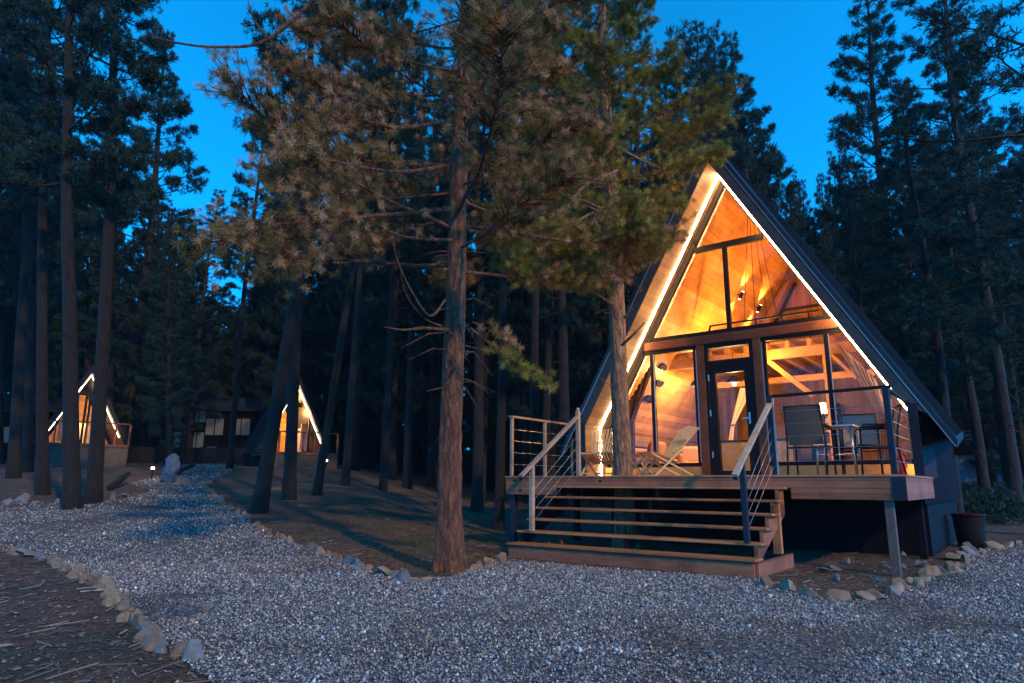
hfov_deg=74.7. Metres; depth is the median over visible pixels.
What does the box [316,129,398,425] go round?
pine tree
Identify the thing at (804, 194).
pine tree
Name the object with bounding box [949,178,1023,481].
pine tree
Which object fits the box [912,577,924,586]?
edging stone
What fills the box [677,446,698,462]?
armchair
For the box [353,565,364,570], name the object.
edging stone
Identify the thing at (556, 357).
pine tree
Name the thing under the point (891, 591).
edging stone
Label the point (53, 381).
pine tree
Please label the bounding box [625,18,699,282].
pine tree
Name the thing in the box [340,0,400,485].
pine tree
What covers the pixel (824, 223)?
pine tree
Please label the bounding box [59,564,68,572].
edging stone
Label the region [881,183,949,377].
pine tree
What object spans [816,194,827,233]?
pine tree
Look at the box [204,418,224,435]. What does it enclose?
window
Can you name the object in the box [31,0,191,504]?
pine tree
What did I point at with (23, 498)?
boulder
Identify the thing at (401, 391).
pine tree
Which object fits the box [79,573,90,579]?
edging stone
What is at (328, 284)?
pine tree
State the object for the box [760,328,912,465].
window frame
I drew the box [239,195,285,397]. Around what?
pine tree
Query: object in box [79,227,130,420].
pine tree
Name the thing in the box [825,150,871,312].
pine tree
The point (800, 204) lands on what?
pine tree
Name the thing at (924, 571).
edging stone
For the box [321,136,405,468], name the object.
pine tree
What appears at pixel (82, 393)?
window frame
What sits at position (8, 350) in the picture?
pine tree
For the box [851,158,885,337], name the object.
pine tree
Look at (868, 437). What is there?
sling chair
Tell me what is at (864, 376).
curtain
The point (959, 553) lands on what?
edging stone
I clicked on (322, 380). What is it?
pine tree
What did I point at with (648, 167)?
pine tree
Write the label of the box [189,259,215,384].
pine tree
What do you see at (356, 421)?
pine tree
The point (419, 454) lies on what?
distant wood
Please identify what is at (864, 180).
pine tree
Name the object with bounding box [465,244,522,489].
pine tree
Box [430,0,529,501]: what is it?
pine tree
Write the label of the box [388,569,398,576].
edging stone
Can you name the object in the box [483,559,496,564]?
edging stone
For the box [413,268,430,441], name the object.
pine tree
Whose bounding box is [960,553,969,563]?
edging stone
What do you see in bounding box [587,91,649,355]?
pine tree
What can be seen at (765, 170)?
pine tree
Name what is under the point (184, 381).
pine tree
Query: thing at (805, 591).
edging stone
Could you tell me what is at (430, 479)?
pine tree
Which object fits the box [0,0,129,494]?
pine tree
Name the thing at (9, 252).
pine tree
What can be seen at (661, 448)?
cushion
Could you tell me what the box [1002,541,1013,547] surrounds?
edging stone
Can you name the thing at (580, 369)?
pine tree
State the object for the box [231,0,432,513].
pine tree
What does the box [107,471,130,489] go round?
log
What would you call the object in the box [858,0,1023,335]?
pine tree
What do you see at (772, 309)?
curtain
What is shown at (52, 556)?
edging stone
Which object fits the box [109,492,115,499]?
boulder
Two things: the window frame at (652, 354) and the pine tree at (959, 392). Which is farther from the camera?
the pine tree at (959, 392)
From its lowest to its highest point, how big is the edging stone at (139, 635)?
0.158 m
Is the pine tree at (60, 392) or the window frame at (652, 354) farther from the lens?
the pine tree at (60, 392)
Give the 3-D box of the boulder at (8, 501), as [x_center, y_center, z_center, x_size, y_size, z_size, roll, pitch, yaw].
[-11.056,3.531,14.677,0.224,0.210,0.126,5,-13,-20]
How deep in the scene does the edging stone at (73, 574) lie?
7.31 m
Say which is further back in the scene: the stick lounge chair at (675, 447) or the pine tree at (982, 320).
the pine tree at (982, 320)
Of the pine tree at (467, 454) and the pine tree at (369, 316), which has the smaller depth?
the pine tree at (369, 316)
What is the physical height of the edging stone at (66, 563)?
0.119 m
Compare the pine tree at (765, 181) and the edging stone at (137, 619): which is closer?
the edging stone at (137, 619)
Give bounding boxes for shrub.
[960,479,978,511]
[962,485,1023,524]
[980,480,1023,514]
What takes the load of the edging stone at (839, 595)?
on the ground at (238, 479)
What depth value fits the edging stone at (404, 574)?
7.12 m
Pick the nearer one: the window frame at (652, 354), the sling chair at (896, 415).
the sling chair at (896, 415)
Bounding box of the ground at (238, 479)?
[0,457,1023,682]
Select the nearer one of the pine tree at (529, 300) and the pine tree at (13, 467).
the pine tree at (13, 467)
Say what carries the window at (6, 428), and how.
in the house at (53, 406)
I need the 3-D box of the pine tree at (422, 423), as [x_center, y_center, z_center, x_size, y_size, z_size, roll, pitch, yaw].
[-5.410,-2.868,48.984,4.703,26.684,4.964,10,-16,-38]
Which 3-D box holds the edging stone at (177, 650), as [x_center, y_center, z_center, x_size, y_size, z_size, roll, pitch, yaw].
[-2.022,1.897,4.054,0.094,0.153,0.166,15,-1,-11]
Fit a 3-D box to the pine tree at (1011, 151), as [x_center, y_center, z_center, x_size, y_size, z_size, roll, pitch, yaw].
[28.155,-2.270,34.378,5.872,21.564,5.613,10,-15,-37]
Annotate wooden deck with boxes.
[505,385,934,578]
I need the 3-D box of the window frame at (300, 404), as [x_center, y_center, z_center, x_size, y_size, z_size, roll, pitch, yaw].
[-10.864,3.775,33.461,1.650,3.580,0.100,8,-14,-31]
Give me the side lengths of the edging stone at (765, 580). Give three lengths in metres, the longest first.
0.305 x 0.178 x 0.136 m
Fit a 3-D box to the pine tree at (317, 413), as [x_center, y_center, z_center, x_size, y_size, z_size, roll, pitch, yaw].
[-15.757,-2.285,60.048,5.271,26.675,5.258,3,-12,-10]
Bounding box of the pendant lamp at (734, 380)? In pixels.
[726,352,742,385]
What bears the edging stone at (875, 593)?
on the ground at (238, 479)
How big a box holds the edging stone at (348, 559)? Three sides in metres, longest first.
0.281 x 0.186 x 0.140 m
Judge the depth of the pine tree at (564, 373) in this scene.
21.24 m
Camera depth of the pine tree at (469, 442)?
56.27 m
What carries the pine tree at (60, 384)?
on the ground at (238, 479)
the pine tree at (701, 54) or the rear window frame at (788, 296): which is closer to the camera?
the rear window frame at (788, 296)
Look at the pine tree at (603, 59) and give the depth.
11.10 m
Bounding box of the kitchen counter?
[721,438,800,470]
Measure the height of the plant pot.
0.580 m
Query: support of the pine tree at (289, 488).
on the ground at (238, 479)
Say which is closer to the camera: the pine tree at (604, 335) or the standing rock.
the standing rock
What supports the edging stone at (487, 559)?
on the ground at (238, 479)
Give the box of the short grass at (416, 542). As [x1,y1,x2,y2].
[301,506,518,576]
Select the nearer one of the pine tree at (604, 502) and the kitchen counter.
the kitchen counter
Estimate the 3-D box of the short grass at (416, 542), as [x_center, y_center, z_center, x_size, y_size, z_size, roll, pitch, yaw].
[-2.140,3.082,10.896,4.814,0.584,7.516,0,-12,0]
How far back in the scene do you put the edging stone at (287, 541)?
9.99 m
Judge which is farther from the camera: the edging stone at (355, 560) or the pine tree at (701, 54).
the pine tree at (701, 54)
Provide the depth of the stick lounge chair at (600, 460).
11.77 m
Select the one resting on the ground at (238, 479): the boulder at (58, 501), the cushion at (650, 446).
the boulder at (58, 501)
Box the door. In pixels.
[708,362,756,474]
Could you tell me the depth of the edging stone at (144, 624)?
4.69 m
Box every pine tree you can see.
[0,0,53,283]
[0,0,75,478]
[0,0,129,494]
[0,0,169,509]
[0,1,91,471]
[0,19,60,459]
[0,54,54,463]
[0,58,61,359]
[0,193,15,395]
[1,190,16,393]
[4,223,83,404]
[4,312,59,400]
[6,131,78,400]
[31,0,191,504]
[48,194,61,377]
[48,258,61,400]
[50,204,120,406]
[52,30,217,440]
[54,132,130,390]
[55,233,94,400]
[59,187,150,417]
[61,108,163,443]
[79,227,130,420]
[95,207,135,391]
[114,173,164,459]
[121,250,163,456]
[125,201,175,459]
[134,208,200,455]
[136,203,196,465]
[138,189,247,447]
[149,234,187,382]
[150,0,699,572]
[156,209,206,450]
[163,226,218,418]
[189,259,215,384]
[199,192,274,397]
[215,44,278,468]
[229,156,289,397]
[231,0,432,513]
[233,201,280,395]
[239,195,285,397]
[242,156,335,412]
[243,142,331,408]
[250,0,363,499]
[254,271,315,395]
[259,225,316,392]
[283,144,337,388]
[303,135,370,452]
[307,230,346,452]
[308,199,335,410]
[311,0,407,495]
[314,246,377,432]
[314,258,384,462]
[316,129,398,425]
[321,51,403,470]
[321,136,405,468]
[336,347,377,437]
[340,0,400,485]
[342,271,408,468]
[344,15,445,480]
[356,90,423,471]
[361,43,448,489]
[361,227,415,467]
[363,0,426,491]
[364,116,429,474]
[399,63,474,486]
[400,40,471,487]
[400,352,419,447]
[403,336,428,449]
[404,136,473,446]
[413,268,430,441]
[416,9,531,512]
[416,195,475,439]
[419,111,473,428]
[425,71,516,454]
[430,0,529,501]
[462,195,516,458]
[465,198,522,489]
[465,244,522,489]
[465,353,515,486]
[468,0,543,530]
[474,0,750,549]
[487,290,539,492]
[487,435,522,475]
[489,0,606,495]
[490,143,545,495]
[492,312,545,450]
[496,0,621,516]
[499,0,578,524]
[507,80,530,503]
[508,279,542,497]
[510,87,605,475]
[510,295,586,467]
[519,11,576,506]
[539,335,584,458]
[542,294,588,494]
[556,3,630,503]
[567,115,606,358]
[569,18,643,513]
[570,2,621,505]
[571,335,588,409]
[581,72,642,346]
[586,4,680,319]
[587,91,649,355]
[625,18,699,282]
[639,65,680,267]
[642,100,677,194]
[649,18,738,240]
[674,46,724,196]
[676,18,751,197]
[709,29,816,253]
[717,56,774,192]
[722,92,759,191]
[744,117,798,500]
[753,136,776,205]
[783,186,801,237]
[785,174,810,242]
[791,189,812,245]
[797,179,819,254]
[802,211,842,501]
[810,172,856,297]
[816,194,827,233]
[817,231,848,292]
[818,0,996,422]
[819,209,864,312]
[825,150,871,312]
[827,172,937,400]
[829,148,891,345]
[840,168,954,502]
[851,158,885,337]
[857,0,1023,503]
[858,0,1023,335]
[861,138,927,363]
[867,77,1013,512]
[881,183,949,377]
[886,169,1023,496]
[898,0,1023,520]
[901,134,1023,512]
[908,122,966,422]
[921,84,1014,501]
[926,171,1023,500]
[934,90,1023,402]
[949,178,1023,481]
[969,171,1023,447]
[993,150,1023,425]
[1003,111,1023,392]
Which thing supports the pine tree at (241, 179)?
on the ground at (238, 479)
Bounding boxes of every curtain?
[629,358,656,463]
[729,388,745,439]
[762,280,789,322]
[833,339,898,464]
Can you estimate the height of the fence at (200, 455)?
1.225 m
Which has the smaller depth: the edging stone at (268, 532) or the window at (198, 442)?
the edging stone at (268, 532)
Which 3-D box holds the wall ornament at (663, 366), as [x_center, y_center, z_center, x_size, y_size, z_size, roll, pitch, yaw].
[3.213,0.539,14.217,0.100,0.143,0.340,-9,-15,36]
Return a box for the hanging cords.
[744,216,776,318]
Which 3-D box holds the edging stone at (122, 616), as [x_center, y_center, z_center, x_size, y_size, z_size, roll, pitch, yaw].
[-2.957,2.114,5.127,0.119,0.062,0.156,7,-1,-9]
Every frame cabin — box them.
[34,364,131,466]
[243,377,338,468]
[560,137,974,556]
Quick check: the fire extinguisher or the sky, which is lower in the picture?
the fire extinguisher
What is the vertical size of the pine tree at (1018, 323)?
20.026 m
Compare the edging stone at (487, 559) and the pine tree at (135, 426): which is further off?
the pine tree at (135, 426)
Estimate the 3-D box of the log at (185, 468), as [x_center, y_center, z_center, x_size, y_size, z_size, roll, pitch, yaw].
[-11.553,4.498,23.565,0.157,0.542,2.040,2,-12,-7]
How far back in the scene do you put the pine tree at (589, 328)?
23.54 m
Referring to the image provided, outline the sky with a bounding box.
[2,0,1023,449]
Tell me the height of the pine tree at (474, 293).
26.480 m
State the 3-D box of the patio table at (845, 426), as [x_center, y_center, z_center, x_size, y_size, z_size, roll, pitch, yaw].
[4.662,1.564,9.565,0.540,0.700,0.540,-9,-15,36]
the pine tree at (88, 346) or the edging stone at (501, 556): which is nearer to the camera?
the edging stone at (501, 556)
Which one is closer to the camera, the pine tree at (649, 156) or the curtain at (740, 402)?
the curtain at (740, 402)
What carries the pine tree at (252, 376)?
on the ground at (238, 479)
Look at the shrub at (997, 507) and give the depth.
18.23 m
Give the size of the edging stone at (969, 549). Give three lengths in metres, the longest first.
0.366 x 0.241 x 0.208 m
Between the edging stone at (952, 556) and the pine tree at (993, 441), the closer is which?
the edging stone at (952, 556)
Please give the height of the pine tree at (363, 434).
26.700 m
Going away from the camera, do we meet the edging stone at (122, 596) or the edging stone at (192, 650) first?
the edging stone at (192, 650)
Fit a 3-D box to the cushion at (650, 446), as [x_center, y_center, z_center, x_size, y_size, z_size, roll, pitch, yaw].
[2.845,2.204,13.697,0.182,0.340,0.340,-4,-13,20]
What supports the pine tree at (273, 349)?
on the ground at (238, 479)
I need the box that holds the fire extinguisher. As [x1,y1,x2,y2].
[897,452,907,473]
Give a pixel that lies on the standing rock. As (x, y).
(171, 468)
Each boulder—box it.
[1,498,12,504]
[13,493,29,503]
[55,498,60,504]
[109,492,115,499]
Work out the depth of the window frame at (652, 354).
12.84 m
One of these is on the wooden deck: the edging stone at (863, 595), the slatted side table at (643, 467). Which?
the slatted side table at (643, 467)
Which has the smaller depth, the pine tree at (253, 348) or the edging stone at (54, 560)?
the edging stone at (54, 560)
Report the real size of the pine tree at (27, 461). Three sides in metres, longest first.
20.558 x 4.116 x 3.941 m
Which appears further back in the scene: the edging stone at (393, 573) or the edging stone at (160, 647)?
the edging stone at (393, 573)
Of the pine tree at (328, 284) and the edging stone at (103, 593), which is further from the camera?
the pine tree at (328, 284)
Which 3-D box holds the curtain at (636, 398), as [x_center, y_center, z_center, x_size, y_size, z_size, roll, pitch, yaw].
[2.512,1.495,13.358,0.860,2.280,0.138,-9,-15,36]
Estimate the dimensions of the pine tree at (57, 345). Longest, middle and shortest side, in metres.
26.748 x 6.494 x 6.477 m
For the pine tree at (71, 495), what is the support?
on the ground at (238, 479)
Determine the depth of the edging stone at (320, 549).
9.36 m
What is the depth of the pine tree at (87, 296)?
44.44 m
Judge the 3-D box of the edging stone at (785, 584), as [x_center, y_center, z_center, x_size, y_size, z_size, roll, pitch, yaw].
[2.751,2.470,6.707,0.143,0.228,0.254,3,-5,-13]
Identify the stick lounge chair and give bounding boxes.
[581,429,612,475]
[635,426,698,474]
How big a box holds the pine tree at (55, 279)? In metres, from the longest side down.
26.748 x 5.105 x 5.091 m
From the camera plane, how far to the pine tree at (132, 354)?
37.45 m
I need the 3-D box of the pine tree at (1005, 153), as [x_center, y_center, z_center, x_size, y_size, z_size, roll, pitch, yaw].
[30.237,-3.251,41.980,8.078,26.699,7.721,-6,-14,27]
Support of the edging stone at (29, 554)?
on the ground at (238, 479)
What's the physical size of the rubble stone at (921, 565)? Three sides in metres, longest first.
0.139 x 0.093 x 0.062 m
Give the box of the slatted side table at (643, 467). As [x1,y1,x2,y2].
[632,455,653,474]
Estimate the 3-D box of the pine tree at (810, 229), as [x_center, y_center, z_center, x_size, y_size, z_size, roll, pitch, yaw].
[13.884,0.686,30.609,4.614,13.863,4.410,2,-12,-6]
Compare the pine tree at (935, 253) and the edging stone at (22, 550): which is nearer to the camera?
the edging stone at (22, 550)
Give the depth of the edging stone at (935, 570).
8.01 m
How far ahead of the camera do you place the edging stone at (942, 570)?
8.15 m
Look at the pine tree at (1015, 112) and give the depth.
26.60 m
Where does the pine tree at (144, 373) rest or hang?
on the ground at (238, 479)
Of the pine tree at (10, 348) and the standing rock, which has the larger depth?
the pine tree at (10, 348)
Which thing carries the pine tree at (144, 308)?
on the ground at (238, 479)
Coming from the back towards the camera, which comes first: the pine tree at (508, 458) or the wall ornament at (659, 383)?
the pine tree at (508, 458)
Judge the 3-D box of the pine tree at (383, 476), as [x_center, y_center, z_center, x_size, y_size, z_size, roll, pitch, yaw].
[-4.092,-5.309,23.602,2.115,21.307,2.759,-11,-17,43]
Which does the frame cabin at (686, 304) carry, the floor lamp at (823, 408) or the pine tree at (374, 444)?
the floor lamp at (823, 408)
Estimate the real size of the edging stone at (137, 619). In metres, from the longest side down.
0.224 x 0.148 x 0.123 m
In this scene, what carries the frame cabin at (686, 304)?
on the ground at (238, 479)
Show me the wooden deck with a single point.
(891, 488)
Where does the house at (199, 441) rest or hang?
on the ground at (238, 479)
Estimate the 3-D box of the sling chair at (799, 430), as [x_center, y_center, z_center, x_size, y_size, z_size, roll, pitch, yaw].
[4.205,1.409,9.489,0.554,0.966,0.588,-9,-15,36]
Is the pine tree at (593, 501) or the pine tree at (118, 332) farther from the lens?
the pine tree at (118, 332)
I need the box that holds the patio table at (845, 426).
[816,424,864,474]
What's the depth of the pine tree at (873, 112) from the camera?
29.24 m
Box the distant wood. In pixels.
[50,289,585,485]
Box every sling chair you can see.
[782,404,836,474]
[838,413,883,474]
[854,403,906,473]
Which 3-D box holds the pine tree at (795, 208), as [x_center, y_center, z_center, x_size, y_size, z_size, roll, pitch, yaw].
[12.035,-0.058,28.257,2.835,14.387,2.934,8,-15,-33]
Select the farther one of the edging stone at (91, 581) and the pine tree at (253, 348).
the pine tree at (253, 348)
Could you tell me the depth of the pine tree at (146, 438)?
54.75 m
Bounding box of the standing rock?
[162,453,180,482]
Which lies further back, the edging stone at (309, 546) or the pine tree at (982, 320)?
the pine tree at (982, 320)
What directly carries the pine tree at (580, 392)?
on the ground at (238, 479)
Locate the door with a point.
(737, 367)
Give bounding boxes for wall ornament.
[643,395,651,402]
[656,380,663,386]
[658,363,666,370]
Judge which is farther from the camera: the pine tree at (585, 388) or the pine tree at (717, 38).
the pine tree at (585, 388)
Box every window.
[4,426,9,442]
[164,431,180,446]
[193,431,205,447]
[195,404,207,422]
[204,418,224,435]
[236,418,251,435]
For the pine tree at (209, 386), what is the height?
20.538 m
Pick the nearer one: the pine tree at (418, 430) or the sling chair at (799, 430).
the sling chair at (799, 430)
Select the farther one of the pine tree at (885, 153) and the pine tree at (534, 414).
the pine tree at (885, 153)
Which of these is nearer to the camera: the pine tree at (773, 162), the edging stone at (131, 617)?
the edging stone at (131, 617)
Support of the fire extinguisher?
on the wooden deck
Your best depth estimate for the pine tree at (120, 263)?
53.68 m
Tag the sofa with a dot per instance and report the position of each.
(644, 461)
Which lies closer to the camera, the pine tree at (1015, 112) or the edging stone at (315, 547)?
the edging stone at (315, 547)
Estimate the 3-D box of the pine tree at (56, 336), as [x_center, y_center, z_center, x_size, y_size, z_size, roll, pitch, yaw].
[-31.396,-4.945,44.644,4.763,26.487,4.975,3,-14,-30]
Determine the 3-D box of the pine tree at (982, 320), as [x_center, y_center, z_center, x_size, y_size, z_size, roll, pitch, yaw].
[10.943,-1.417,17.573,3.177,12.734,3.064,12,-17,-43]
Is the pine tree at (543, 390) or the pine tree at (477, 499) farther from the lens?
the pine tree at (543, 390)
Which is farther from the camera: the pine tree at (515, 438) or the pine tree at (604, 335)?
the pine tree at (515, 438)
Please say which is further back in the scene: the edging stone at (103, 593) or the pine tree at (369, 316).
the pine tree at (369, 316)
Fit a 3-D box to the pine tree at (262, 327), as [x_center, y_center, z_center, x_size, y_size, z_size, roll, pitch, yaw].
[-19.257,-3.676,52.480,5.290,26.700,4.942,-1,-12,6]
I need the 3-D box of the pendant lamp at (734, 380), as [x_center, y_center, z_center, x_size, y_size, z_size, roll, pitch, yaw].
[4.454,0.551,13.481,0.320,0.680,0.320,-9,-15,36]
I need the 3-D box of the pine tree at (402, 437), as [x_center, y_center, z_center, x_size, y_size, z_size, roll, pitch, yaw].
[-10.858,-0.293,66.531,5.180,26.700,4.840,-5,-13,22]
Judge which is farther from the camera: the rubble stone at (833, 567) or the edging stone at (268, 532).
the edging stone at (268, 532)
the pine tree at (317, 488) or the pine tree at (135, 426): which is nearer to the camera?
the pine tree at (317, 488)
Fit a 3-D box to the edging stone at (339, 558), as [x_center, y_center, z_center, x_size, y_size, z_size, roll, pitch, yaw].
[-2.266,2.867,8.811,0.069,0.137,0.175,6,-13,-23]
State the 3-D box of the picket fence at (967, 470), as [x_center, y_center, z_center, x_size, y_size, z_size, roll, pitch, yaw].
[22.311,6.147,29.392,6.050,2.836,0.140,0,-12,0]
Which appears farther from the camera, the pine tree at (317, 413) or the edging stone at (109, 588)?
the pine tree at (317, 413)
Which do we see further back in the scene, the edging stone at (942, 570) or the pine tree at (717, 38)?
the pine tree at (717, 38)
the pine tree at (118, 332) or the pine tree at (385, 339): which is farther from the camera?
the pine tree at (118, 332)
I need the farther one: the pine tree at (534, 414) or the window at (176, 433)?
the window at (176, 433)
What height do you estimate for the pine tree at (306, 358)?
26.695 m
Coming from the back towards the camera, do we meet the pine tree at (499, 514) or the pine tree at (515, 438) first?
the pine tree at (515, 438)
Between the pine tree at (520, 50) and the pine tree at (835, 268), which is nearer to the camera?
the pine tree at (520, 50)
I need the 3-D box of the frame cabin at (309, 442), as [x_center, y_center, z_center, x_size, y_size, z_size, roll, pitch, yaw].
[-11.206,4.220,33.872,3.688,4.720,5.600,8,-14,-31]
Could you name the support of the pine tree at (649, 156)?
on the ground at (238, 479)
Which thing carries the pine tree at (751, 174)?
on the ground at (238, 479)
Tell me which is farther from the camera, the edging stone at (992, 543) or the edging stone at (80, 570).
the edging stone at (992, 543)
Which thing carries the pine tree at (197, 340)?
on the ground at (238, 479)
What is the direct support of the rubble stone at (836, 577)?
on the ground at (238, 479)
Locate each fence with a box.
[126,447,261,465]
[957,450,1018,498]
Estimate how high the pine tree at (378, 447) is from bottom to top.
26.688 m
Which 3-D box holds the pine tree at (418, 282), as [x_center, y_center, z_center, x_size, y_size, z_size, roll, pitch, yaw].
[-3.966,-3.531,27.510,3.726,19.356,3.864,-1,-12,8]
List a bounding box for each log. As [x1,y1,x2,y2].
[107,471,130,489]
[176,463,195,474]
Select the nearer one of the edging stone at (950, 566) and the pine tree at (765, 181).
the edging stone at (950, 566)
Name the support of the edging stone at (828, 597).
on the ground at (238, 479)
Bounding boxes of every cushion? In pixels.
[647,441,652,457]
[658,442,665,454]
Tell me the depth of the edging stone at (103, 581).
6.54 m
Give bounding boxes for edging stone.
[7,547,21,554]
[15,547,37,554]
[22,553,41,556]
[37,554,46,560]
[46,554,62,563]
[49,557,59,564]
[52,560,64,564]
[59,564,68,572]
[62,562,71,569]
[65,568,78,578]
[75,566,82,573]
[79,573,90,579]
[85,575,101,585]
[89,569,100,578]
[96,576,114,590]
[100,590,108,597]
[102,596,114,606]
[103,582,115,588]
[105,585,118,591]
[108,590,126,599]
[111,592,120,604]
[114,597,129,612]
[116,611,129,621]
[128,611,141,625]
[131,614,152,628]
[132,625,154,642]
[138,621,162,631]
[139,630,162,650]
[146,622,160,630]
[152,638,167,654]
[169,639,189,658]
[181,639,203,662]
[264,528,271,536]
[282,538,293,543]
[305,542,314,549]
[312,544,318,551]
[316,546,325,553]
[337,554,342,560]
[342,555,353,563]
[352,557,361,564]
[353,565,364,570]
[377,565,391,575]
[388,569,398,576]
[395,568,410,580]
[421,576,434,580]
[483,557,493,561]
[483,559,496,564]
[496,552,506,560]
[760,574,772,585]
[778,578,795,591]
[800,587,818,597]
[823,595,833,599]
[827,589,851,601]
[854,591,875,599]
[866,588,886,598]
[885,586,900,595]
[886,582,904,592]
[892,577,909,590]
[905,577,912,584]
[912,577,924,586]
[917,567,931,576]
[924,565,941,575]
[924,575,930,581]
[938,566,948,574]
[944,552,960,560]
[944,561,963,571]
[955,551,969,555]
[959,546,976,555]
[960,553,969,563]
[962,542,978,552]
[983,541,1004,548]
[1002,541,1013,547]
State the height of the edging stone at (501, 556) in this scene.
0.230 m
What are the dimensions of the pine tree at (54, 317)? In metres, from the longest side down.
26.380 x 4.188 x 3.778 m
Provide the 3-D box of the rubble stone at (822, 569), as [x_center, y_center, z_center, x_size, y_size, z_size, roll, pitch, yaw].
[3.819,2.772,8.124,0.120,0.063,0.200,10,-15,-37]
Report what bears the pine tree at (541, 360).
on the ground at (238, 479)
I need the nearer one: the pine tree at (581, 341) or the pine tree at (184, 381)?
the pine tree at (184, 381)
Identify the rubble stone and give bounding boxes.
[819,567,835,572]
[829,564,842,570]
[833,573,839,580]
[842,559,850,563]
[871,577,885,581]
[919,562,928,567]
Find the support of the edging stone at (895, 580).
on the ground at (238, 479)
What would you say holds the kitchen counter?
on the frame cabin at (686, 304)
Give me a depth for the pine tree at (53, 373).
53.65 m
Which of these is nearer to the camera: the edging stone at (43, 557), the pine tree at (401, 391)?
the edging stone at (43, 557)
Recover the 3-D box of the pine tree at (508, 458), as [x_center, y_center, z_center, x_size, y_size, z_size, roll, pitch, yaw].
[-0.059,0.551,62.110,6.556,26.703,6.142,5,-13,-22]
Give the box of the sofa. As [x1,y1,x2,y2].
[635,448,687,463]
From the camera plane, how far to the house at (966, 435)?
39.25 m
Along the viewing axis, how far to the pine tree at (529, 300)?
40.10 m
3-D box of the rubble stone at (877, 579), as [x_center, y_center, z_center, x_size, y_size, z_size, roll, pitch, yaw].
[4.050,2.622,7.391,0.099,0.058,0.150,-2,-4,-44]
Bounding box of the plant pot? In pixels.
[950,513,985,547]
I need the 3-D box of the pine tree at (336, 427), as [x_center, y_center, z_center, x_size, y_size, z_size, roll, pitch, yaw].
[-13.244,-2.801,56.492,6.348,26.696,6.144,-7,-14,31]
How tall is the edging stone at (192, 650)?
0.209 m
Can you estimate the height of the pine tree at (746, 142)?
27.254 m
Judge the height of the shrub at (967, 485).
1.364 m
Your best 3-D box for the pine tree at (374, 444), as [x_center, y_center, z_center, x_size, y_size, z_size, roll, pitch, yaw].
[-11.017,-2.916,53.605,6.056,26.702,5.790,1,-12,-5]
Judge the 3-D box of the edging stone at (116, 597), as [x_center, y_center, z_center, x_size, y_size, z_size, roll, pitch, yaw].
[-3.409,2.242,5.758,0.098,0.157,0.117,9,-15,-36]
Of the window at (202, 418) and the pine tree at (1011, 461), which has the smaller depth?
the pine tree at (1011, 461)
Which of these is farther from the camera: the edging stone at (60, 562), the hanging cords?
the hanging cords
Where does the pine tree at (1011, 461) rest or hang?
on the ground at (238, 479)
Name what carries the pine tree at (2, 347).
on the ground at (238, 479)
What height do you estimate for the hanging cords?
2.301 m
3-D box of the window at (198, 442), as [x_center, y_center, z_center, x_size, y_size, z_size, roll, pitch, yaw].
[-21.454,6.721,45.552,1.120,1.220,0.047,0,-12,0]
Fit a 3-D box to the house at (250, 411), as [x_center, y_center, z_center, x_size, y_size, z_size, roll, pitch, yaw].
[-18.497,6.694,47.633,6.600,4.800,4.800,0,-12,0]
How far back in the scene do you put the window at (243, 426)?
45.74 m
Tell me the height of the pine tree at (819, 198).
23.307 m
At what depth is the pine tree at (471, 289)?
38.15 m
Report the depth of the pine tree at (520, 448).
43.23 m
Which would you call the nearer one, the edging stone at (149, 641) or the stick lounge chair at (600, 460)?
the edging stone at (149, 641)
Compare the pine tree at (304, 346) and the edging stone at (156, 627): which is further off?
the pine tree at (304, 346)
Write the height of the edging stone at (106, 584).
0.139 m
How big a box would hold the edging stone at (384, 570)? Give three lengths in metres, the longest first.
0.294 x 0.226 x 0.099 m
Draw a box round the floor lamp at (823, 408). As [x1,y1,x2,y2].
[819,403,827,453]
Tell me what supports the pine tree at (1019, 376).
on the ground at (238, 479)
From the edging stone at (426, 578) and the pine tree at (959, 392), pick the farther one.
the pine tree at (959, 392)
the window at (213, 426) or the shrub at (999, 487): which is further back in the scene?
the window at (213, 426)
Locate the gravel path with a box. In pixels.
[0,463,1023,682]
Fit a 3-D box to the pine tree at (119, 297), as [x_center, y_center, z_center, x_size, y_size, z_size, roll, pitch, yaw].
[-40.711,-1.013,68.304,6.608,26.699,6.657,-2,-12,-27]
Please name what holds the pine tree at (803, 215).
on the ground at (238, 479)
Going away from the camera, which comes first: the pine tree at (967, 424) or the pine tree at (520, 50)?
the pine tree at (520, 50)
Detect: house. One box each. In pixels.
[4,397,61,460]
[159,388,246,460]
[192,398,270,460]
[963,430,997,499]
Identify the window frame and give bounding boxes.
[61,369,108,442]
[276,403,310,451]
[608,345,701,467]
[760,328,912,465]
[766,282,819,342]
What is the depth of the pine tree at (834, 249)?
39.81 m
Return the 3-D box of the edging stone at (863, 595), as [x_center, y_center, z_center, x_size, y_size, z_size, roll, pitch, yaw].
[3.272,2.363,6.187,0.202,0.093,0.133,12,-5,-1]
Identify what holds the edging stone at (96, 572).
on the ground at (238, 479)
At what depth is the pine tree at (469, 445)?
66.85 m
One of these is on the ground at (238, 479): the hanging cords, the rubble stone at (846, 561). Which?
the rubble stone at (846, 561)
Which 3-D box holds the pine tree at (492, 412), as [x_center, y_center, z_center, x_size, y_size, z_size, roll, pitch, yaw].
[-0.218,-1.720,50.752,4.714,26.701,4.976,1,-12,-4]

